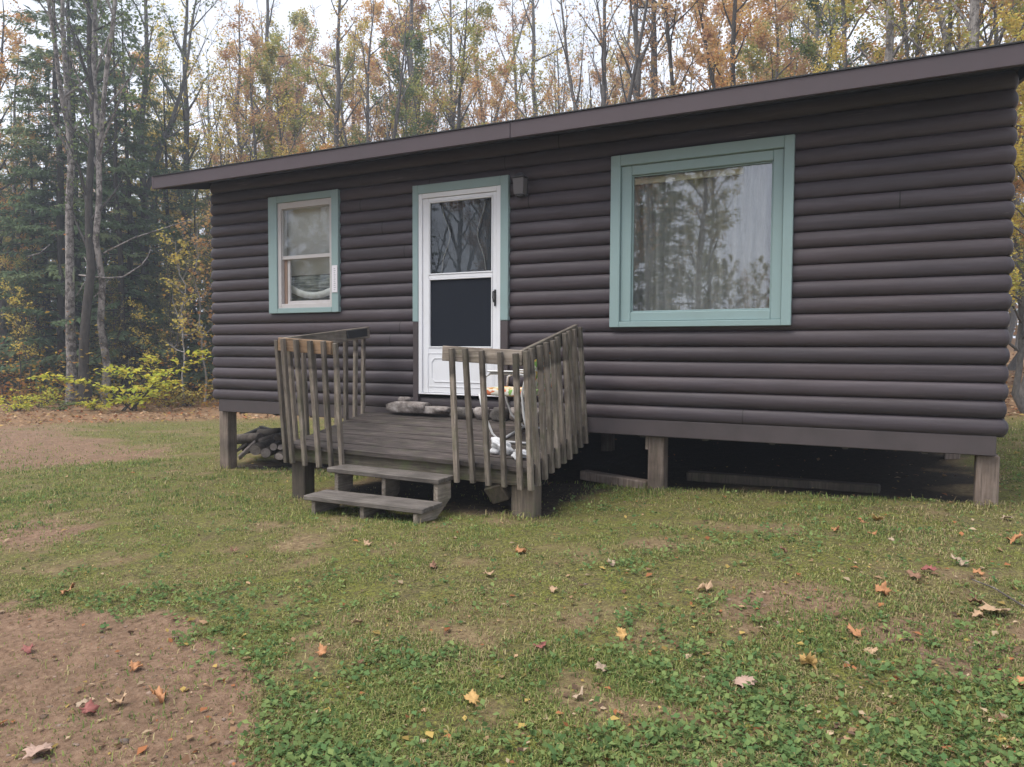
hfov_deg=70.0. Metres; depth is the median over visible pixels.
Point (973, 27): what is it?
woodland tree
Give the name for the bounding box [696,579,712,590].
fallen leaf
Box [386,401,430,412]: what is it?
stone
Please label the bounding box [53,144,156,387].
spruce tree
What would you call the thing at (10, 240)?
distant tree
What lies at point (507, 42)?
distant tree
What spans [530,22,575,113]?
distant tree
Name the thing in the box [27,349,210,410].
woodland shrub
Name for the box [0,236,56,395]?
woodland tree
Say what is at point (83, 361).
woodland tree
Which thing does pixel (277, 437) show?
firewood log
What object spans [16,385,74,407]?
woodland shrub
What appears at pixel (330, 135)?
distant tree
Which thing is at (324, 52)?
distant tree
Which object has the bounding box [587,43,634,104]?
distant tree
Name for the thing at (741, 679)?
fallen leaf
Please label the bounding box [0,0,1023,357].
sky
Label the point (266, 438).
firewood log
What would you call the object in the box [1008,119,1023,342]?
distant tree
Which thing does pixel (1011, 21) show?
woodland tree
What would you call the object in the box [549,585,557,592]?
fallen leaf
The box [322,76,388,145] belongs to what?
distant tree
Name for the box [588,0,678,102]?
woodland tree
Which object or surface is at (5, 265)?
spruce tree
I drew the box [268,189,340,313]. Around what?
window
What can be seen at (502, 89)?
woodland tree
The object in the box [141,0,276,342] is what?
distant tree
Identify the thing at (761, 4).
distant tree
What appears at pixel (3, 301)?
woodland tree
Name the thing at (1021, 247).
woodland tree
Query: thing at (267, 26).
distant tree
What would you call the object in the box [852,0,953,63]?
woodland tree
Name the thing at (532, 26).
distant tree
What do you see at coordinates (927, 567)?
fallen leaf
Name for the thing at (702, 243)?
curtain
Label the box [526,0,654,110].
woodland tree
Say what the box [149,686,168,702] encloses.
fallen leaf
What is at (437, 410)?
stone
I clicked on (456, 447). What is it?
porch deck
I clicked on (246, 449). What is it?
firewood log
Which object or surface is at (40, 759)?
clods
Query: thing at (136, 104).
woodland tree
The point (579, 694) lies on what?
fallen leaf
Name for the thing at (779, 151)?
window
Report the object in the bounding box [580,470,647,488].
timber
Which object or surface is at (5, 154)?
distant tree
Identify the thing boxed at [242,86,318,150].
distant tree
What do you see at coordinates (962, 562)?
fallen leaf
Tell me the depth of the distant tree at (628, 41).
34.50 m
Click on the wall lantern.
(520, 183)
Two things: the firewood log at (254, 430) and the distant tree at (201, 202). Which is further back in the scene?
the distant tree at (201, 202)
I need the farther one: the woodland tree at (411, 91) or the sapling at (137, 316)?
the woodland tree at (411, 91)
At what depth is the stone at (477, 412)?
7.14 m
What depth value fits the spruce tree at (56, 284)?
23.84 m
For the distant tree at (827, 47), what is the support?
on the ground at (628, 456)
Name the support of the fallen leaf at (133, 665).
on the ground at (628, 456)
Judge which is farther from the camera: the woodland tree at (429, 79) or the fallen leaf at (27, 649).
the woodland tree at (429, 79)
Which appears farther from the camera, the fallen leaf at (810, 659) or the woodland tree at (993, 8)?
the woodland tree at (993, 8)
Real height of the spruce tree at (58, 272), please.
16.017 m
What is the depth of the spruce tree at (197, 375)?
23.63 m
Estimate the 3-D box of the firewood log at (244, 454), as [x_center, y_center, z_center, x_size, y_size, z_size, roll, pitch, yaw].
[-3.335,0.872,9.147,0.184,0.152,0.042,-2,3,-43]
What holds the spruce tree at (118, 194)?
on the ground at (628, 456)
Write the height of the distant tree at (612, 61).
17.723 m
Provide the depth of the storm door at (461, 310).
7.40 m
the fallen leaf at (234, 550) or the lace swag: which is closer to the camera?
the fallen leaf at (234, 550)
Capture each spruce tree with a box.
[0,0,155,384]
[0,0,162,399]
[0,92,98,396]
[0,94,53,390]
[0,147,52,390]
[4,77,97,393]
[19,0,203,398]
[29,0,184,392]
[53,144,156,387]
[63,0,199,395]
[99,137,213,378]
[109,55,212,394]
[141,189,215,398]
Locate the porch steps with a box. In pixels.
[304,464,453,523]
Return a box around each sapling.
[0,278,41,400]
[124,297,158,402]
[153,227,211,404]
[171,208,214,401]
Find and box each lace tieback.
[441,206,450,272]
[477,202,485,270]
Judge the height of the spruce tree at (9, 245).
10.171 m
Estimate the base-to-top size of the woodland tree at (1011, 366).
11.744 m
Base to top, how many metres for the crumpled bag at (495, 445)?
0.180 m
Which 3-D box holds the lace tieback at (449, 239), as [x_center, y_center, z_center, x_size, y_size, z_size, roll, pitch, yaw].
[-0.676,-1.480,7.491,0.104,0.681,0.024,2,3,27]
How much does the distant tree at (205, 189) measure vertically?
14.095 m
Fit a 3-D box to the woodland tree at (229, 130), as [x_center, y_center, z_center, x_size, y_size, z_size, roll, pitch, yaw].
[-9.091,-5.166,23.868,6.566,11.492,3.734,1,3,18]
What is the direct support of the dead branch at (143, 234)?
attached to the woodland tree at (83, 361)
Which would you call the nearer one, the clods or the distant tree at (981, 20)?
the clods
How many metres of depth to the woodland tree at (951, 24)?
17.67 m
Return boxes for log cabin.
[152,40,1023,505]
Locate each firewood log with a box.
[237,433,262,443]
[237,443,247,451]
[238,440,255,456]
[238,448,249,459]
[244,427,260,433]
[250,439,275,454]
[257,428,280,436]
[258,433,276,441]
[261,446,280,457]
[270,441,281,450]
[273,433,287,441]
[274,449,288,459]
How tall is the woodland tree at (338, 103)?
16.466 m
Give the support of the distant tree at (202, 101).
on the ground at (628, 456)
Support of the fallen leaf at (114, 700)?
on the ground at (628, 456)
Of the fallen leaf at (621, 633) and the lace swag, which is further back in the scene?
the lace swag
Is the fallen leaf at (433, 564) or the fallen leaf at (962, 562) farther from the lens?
the fallen leaf at (433, 564)
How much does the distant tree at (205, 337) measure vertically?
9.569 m
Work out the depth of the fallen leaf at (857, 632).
3.14 m
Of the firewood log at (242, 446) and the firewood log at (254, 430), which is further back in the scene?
the firewood log at (254, 430)
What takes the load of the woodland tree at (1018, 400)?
on the ground at (628, 456)
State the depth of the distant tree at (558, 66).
34.16 m
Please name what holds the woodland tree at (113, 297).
on the ground at (628, 456)
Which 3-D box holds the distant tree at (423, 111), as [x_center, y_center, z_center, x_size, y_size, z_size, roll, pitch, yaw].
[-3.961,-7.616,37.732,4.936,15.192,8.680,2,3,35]
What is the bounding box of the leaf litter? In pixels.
[0,351,1023,766]
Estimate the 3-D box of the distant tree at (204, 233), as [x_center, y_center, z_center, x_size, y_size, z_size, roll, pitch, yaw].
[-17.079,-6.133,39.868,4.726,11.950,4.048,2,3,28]
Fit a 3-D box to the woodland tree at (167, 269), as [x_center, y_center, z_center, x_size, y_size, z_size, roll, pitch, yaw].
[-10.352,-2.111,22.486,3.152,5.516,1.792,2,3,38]
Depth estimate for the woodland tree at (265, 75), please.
26.27 m
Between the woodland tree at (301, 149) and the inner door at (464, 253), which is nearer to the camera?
the inner door at (464, 253)
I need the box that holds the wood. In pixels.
[41,222,1018,358]
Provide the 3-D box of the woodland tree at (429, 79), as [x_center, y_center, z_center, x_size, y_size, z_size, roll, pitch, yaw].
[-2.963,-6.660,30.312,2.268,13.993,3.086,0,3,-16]
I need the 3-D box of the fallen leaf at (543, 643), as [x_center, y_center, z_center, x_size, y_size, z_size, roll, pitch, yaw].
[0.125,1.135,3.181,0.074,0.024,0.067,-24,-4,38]
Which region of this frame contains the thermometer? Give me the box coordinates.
[332,265,337,291]
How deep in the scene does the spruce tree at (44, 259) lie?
25.59 m
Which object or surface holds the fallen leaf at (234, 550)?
on the ground at (628, 456)
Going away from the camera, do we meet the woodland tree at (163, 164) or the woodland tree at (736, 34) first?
the woodland tree at (736, 34)
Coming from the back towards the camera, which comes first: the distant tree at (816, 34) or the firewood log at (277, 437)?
the distant tree at (816, 34)
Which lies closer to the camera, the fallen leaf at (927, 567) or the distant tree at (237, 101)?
the fallen leaf at (927, 567)
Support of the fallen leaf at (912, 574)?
on the ground at (628, 456)
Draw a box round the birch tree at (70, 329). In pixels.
[28,0,125,404]
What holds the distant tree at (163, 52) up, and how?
on the ground at (628, 456)
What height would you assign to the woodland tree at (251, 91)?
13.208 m
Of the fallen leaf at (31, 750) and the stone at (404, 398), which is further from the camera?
the stone at (404, 398)
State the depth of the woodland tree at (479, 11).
24.52 m
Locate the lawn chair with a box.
[478,346,560,443]
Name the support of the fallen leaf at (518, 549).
on the ground at (628, 456)
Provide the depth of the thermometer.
8.03 m
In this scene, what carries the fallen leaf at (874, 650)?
on the ground at (628, 456)
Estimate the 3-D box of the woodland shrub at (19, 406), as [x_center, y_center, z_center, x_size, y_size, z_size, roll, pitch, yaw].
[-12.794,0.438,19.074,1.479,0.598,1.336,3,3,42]
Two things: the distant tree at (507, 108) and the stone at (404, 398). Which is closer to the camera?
the stone at (404, 398)
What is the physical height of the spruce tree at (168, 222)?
11.913 m
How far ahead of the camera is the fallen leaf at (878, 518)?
5.04 m
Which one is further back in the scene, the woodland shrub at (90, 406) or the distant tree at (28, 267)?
the distant tree at (28, 267)
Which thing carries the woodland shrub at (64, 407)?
on the ground at (628, 456)
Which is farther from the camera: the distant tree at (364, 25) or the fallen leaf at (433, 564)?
the distant tree at (364, 25)
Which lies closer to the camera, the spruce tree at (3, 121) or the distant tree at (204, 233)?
the spruce tree at (3, 121)
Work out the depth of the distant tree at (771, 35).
39.94 m
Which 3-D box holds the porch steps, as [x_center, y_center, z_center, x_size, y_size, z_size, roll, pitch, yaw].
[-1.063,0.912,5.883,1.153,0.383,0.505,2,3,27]
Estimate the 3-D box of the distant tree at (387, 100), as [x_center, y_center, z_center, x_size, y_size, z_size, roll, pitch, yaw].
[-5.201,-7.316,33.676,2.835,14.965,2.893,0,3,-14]
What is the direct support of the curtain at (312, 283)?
hanging from the log cabin
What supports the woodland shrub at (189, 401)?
on the ground at (628, 456)
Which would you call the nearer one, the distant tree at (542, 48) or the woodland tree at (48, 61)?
the woodland tree at (48, 61)
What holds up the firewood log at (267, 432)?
on the firewood log
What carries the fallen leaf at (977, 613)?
on the ground at (628, 456)
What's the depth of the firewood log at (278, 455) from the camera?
8.94 m
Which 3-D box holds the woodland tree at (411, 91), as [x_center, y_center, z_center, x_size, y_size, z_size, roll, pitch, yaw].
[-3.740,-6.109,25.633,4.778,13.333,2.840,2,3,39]
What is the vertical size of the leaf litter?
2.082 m
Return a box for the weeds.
[0,422,1023,766]
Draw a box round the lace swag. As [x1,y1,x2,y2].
[292,286,329,298]
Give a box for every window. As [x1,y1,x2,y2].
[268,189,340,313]
[609,134,794,326]
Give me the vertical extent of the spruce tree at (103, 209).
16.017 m
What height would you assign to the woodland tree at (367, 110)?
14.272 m
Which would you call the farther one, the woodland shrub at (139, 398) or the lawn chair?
the woodland shrub at (139, 398)
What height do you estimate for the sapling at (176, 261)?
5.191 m
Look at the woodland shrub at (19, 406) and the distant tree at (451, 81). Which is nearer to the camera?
the woodland shrub at (19, 406)
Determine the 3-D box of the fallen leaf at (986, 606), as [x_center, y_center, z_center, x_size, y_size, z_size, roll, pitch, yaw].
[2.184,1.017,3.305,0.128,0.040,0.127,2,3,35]
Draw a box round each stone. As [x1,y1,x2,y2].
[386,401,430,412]
[398,397,410,400]
[422,406,450,413]
[449,407,472,418]
[473,407,489,419]
[489,407,509,420]
[509,407,522,421]
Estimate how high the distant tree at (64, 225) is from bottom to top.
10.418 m
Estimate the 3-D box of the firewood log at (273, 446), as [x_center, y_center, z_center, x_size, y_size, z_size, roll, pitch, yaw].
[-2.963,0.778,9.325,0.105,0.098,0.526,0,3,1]
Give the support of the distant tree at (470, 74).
on the ground at (628, 456)
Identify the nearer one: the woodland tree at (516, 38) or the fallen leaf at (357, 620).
the fallen leaf at (357, 620)
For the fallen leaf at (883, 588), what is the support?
on the ground at (628, 456)
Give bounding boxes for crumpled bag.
[490,437,513,454]
[511,449,526,459]
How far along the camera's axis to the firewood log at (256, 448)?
9.13 m
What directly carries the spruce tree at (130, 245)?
on the ground at (628, 456)
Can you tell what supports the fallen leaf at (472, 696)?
on the ground at (628, 456)
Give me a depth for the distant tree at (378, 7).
32.89 m
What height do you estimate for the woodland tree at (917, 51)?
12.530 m
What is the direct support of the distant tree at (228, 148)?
on the ground at (628, 456)
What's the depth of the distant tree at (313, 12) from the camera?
37.45 m
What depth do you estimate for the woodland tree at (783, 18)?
21.04 m
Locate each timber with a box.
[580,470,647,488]
[687,470,880,492]
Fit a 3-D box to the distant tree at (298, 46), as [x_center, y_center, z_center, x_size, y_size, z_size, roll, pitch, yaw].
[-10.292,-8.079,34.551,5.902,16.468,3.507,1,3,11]
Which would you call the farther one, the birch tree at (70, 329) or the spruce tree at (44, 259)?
the spruce tree at (44, 259)
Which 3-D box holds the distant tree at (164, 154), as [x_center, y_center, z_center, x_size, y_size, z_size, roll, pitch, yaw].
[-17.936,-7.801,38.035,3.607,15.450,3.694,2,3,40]
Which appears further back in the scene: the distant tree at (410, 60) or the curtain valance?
the distant tree at (410, 60)
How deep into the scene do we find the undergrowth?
21.64 m
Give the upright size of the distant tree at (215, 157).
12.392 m
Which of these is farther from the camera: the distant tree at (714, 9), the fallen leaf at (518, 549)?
the distant tree at (714, 9)
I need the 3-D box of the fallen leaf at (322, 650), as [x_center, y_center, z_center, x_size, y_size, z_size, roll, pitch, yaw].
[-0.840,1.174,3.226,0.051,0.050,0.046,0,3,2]
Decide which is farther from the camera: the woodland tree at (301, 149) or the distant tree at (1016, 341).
the distant tree at (1016, 341)
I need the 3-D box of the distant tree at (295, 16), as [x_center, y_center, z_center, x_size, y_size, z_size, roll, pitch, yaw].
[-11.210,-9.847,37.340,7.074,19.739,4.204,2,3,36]
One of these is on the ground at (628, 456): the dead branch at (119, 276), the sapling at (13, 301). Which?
the sapling at (13, 301)
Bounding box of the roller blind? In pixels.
[287,206,329,275]
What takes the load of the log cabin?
on the ground at (628, 456)
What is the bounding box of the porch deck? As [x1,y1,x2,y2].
[274,324,588,517]
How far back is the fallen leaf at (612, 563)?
4.21 m
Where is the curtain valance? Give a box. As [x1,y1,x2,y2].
[634,167,743,184]
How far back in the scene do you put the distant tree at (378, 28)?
35.01 m
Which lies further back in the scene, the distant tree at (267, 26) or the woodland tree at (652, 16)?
the distant tree at (267, 26)
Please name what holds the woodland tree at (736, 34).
on the ground at (628, 456)
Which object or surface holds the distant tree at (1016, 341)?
on the ground at (628, 456)
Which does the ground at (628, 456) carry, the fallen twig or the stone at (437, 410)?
the fallen twig
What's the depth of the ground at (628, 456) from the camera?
4.18 m
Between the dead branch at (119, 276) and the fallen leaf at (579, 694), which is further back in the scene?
the dead branch at (119, 276)
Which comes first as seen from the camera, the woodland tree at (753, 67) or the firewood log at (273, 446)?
the firewood log at (273, 446)
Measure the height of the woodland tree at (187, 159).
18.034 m
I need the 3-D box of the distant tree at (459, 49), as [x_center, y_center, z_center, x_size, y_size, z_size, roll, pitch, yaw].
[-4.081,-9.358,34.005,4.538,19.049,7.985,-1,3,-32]
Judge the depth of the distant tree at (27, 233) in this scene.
32.21 m
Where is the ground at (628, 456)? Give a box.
[0,338,1023,766]
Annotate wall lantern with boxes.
[511,172,527,196]
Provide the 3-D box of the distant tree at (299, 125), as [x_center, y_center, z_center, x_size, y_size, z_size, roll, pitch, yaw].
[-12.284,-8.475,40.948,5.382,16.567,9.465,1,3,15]
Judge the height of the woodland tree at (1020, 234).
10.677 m
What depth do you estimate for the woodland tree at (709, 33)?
22.53 m
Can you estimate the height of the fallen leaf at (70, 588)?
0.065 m
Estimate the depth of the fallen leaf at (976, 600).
3.43 m
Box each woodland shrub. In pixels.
[0,389,51,412]
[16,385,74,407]
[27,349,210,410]
[40,397,81,410]
[75,397,112,409]
[146,388,189,407]
[163,380,213,406]
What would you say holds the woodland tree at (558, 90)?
on the ground at (628, 456)
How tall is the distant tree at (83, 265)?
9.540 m
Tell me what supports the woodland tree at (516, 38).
on the ground at (628, 456)
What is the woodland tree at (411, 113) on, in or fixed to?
on the ground at (628, 456)
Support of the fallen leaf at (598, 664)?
on the ground at (628, 456)
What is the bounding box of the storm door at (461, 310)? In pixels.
[423,191,496,393]
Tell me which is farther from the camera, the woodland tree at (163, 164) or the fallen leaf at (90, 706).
the woodland tree at (163, 164)
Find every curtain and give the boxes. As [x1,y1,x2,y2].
[291,275,329,300]
[633,163,771,310]
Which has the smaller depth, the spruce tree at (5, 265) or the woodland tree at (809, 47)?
the woodland tree at (809, 47)
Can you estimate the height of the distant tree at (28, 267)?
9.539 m
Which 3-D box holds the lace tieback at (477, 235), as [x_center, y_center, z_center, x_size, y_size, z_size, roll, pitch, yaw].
[-0.303,-1.469,7.302,0.104,0.681,0.024,2,3,27]
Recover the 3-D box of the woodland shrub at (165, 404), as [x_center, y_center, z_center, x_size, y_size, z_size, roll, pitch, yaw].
[-9.805,0.372,20.850,1.141,0.597,1.157,-1,3,-20]
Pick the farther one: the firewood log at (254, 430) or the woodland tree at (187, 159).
the woodland tree at (187, 159)
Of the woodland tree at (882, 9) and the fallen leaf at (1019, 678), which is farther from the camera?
the woodland tree at (882, 9)
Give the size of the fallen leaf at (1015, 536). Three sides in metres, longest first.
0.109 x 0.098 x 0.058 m
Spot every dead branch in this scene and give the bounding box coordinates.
[27,244,49,256]
[76,257,86,294]
[78,249,150,278]
[103,219,191,252]
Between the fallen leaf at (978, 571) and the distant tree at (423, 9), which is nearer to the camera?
the fallen leaf at (978, 571)
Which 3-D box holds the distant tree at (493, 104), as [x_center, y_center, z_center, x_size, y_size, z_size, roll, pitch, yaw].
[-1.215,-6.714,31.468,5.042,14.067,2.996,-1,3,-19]
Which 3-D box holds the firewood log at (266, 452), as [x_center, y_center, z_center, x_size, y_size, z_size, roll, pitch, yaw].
[-3.061,0.852,9.317,0.128,0.129,0.542,0,3,0]
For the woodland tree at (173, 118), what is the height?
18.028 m
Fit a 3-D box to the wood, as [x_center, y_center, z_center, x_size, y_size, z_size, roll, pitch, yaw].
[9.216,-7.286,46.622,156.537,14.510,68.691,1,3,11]
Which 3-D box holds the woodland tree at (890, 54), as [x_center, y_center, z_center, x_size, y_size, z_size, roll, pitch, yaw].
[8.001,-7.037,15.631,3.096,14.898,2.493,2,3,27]
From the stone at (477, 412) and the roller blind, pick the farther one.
the roller blind
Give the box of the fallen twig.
[971,579,1023,606]
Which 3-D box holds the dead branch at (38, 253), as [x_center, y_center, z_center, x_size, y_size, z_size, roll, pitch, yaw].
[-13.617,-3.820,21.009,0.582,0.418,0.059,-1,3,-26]
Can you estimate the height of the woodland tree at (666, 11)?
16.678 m
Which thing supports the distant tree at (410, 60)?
on the ground at (628, 456)
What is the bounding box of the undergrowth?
[0,234,218,406]
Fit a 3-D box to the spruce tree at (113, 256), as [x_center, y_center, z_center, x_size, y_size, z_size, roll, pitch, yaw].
[-14.526,-4.831,29.890,4.894,10.656,5.078,1,3,26]
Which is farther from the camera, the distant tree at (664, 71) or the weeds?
the distant tree at (664, 71)
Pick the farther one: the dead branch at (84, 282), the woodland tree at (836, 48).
the dead branch at (84, 282)
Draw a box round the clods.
[0,449,1018,766]
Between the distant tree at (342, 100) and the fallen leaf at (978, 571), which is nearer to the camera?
the fallen leaf at (978, 571)
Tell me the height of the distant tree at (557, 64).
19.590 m
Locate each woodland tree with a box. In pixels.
[0,0,53,397]
[0,27,66,393]
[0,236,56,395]
[5,44,83,390]
[27,0,148,406]
[39,0,164,404]
[43,0,263,396]
[77,260,157,399]
[104,51,181,320]
[107,92,212,388]
[132,37,321,318]
[137,0,224,392]
[140,224,212,401]
[187,32,333,273]
[188,3,305,163]
[281,0,396,149]
[282,138,334,153]
[284,47,385,153]
[327,0,440,145]
[350,28,456,143]
[388,52,432,137]
[398,63,512,136]
[410,0,502,128]
[421,49,465,132]
[492,36,589,120]
[504,31,569,117]
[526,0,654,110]
[538,51,583,114]
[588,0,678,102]
[614,0,695,101]
[627,0,721,97]
[675,0,739,88]
[679,0,796,89]
[711,0,848,88]
[728,19,821,82]
[778,0,884,71]
[812,0,913,72]
[821,0,957,66]
[823,0,1023,89]
[847,0,932,58]
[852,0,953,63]
[877,0,1021,59]
[904,0,990,50]
[944,0,1023,231]
[956,0,1023,370]
[990,0,1023,401]
[1008,30,1023,413]
[1011,0,1023,298]
[1013,135,1023,298]
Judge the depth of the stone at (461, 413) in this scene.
7.21 m
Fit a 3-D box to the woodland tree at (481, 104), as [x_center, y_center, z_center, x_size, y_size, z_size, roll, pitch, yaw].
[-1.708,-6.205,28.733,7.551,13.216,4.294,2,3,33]
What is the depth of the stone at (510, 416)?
6.98 m
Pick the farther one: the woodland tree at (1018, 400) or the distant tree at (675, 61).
the distant tree at (675, 61)
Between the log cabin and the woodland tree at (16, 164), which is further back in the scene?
the woodland tree at (16, 164)
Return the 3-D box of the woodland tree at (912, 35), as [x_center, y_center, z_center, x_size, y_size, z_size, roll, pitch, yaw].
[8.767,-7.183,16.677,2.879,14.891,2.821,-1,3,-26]
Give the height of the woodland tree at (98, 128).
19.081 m
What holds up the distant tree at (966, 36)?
on the ground at (628, 456)
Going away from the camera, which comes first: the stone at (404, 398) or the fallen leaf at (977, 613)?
the fallen leaf at (977, 613)
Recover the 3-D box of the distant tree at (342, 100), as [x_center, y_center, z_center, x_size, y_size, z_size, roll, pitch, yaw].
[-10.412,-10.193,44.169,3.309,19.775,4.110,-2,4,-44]
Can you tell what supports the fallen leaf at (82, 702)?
on the ground at (628, 456)
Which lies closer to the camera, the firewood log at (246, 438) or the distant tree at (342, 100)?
the firewood log at (246, 438)
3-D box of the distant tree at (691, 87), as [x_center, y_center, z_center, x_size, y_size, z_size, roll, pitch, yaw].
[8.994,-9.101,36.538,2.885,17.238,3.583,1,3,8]
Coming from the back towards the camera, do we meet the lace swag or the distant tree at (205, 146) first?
the distant tree at (205, 146)
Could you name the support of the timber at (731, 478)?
on the ground at (628, 456)
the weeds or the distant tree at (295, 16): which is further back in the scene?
the distant tree at (295, 16)
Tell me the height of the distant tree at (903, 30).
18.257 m
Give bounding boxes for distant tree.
[0,72,19,241]
[1,116,56,381]
[1,185,41,306]
[7,179,55,374]
[26,177,94,320]
[52,189,129,379]
[82,208,134,374]
[123,86,196,263]
[134,26,220,344]
[135,193,212,375]
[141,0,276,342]
[163,88,252,359]
[171,138,210,310]
[181,105,224,360]
[184,162,211,360]
[187,37,264,195]
[196,128,223,270]
[199,0,264,226]
[206,0,323,162]
[208,112,246,249]
[218,0,309,157]
[240,6,349,154]
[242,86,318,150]
[243,22,327,156]
[244,99,333,150]
[292,19,361,141]
[305,63,360,146]
[318,1,421,147]
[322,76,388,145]
[324,55,364,139]
[332,0,438,145]
[339,4,394,141]
[342,0,471,143]
[353,0,537,130]
[355,0,467,135]
[373,34,503,130]
[374,103,466,139]
[375,67,423,136]
[390,0,471,130]
[439,0,538,125]
[465,56,516,124]
[481,87,550,122]
[484,0,595,119]
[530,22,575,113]
[540,19,585,114]
[541,40,598,114]
[563,0,701,107]
[579,33,643,108]
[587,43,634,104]
[641,36,726,96]
[643,36,706,96]
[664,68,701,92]
[666,30,704,91]
[685,0,744,85]
[703,0,797,82]
[705,4,838,75]
[739,2,847,84]
[746,0,852,77]
[747,0,860,76]
[880,1,934,58]
[909,17,1023,146]
[927,4,967,53]
[941,9,1007,52]
[962,0,1001,45]
[1007,38,1023,350]
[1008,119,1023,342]
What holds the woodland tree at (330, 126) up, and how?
on the ground at (628, 456)
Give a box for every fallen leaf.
[20,643,34,653]
[22,742,53,758]
[60,583,75,594]
[76,698,89,706]
[79,697,99,713]
[106,690,126,703]
[129,660,143,671]
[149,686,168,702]
[230,545,238,551]
[315,642,326,655]
[351,618,362,623]
[428,561,437,568]
[463,689,479,704]
[515,545,525,552]
[533,641,545,647]
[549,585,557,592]
[572,686,583,698]
[595,661,605,671]
[608,558,614,565]
[615,627,628,640]
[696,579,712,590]
[732,675,756,687]
[800,651,817,670]
[847,623,863,637]
[863,647,878,653]
[871,514,883,520]
[875,580,891,595]
[906,569,920,578]
[920,565,937,570]
[951,553,968,565]
[967,596,982,603]
[969,609,984,617]
[973,568,984,575]
[978,601,1011,610]
[1005,531,1022,543]
[1009,675,1023,688]
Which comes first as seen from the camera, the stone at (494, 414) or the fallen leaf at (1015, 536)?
the fallen leaf at (1015, 536)
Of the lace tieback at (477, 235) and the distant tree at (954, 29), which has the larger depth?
the distant tree at (954, 29)
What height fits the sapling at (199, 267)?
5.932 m
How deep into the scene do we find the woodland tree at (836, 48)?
16.84 m
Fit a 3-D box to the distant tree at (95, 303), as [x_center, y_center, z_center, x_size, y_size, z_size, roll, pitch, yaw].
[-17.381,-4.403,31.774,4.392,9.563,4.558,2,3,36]
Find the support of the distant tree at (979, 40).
on the ground at (628, 456)
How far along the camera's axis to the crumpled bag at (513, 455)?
5.78 m
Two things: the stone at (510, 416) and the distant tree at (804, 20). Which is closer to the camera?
the stone at (510, 416)
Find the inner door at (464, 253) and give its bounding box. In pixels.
[431,197,491,346]

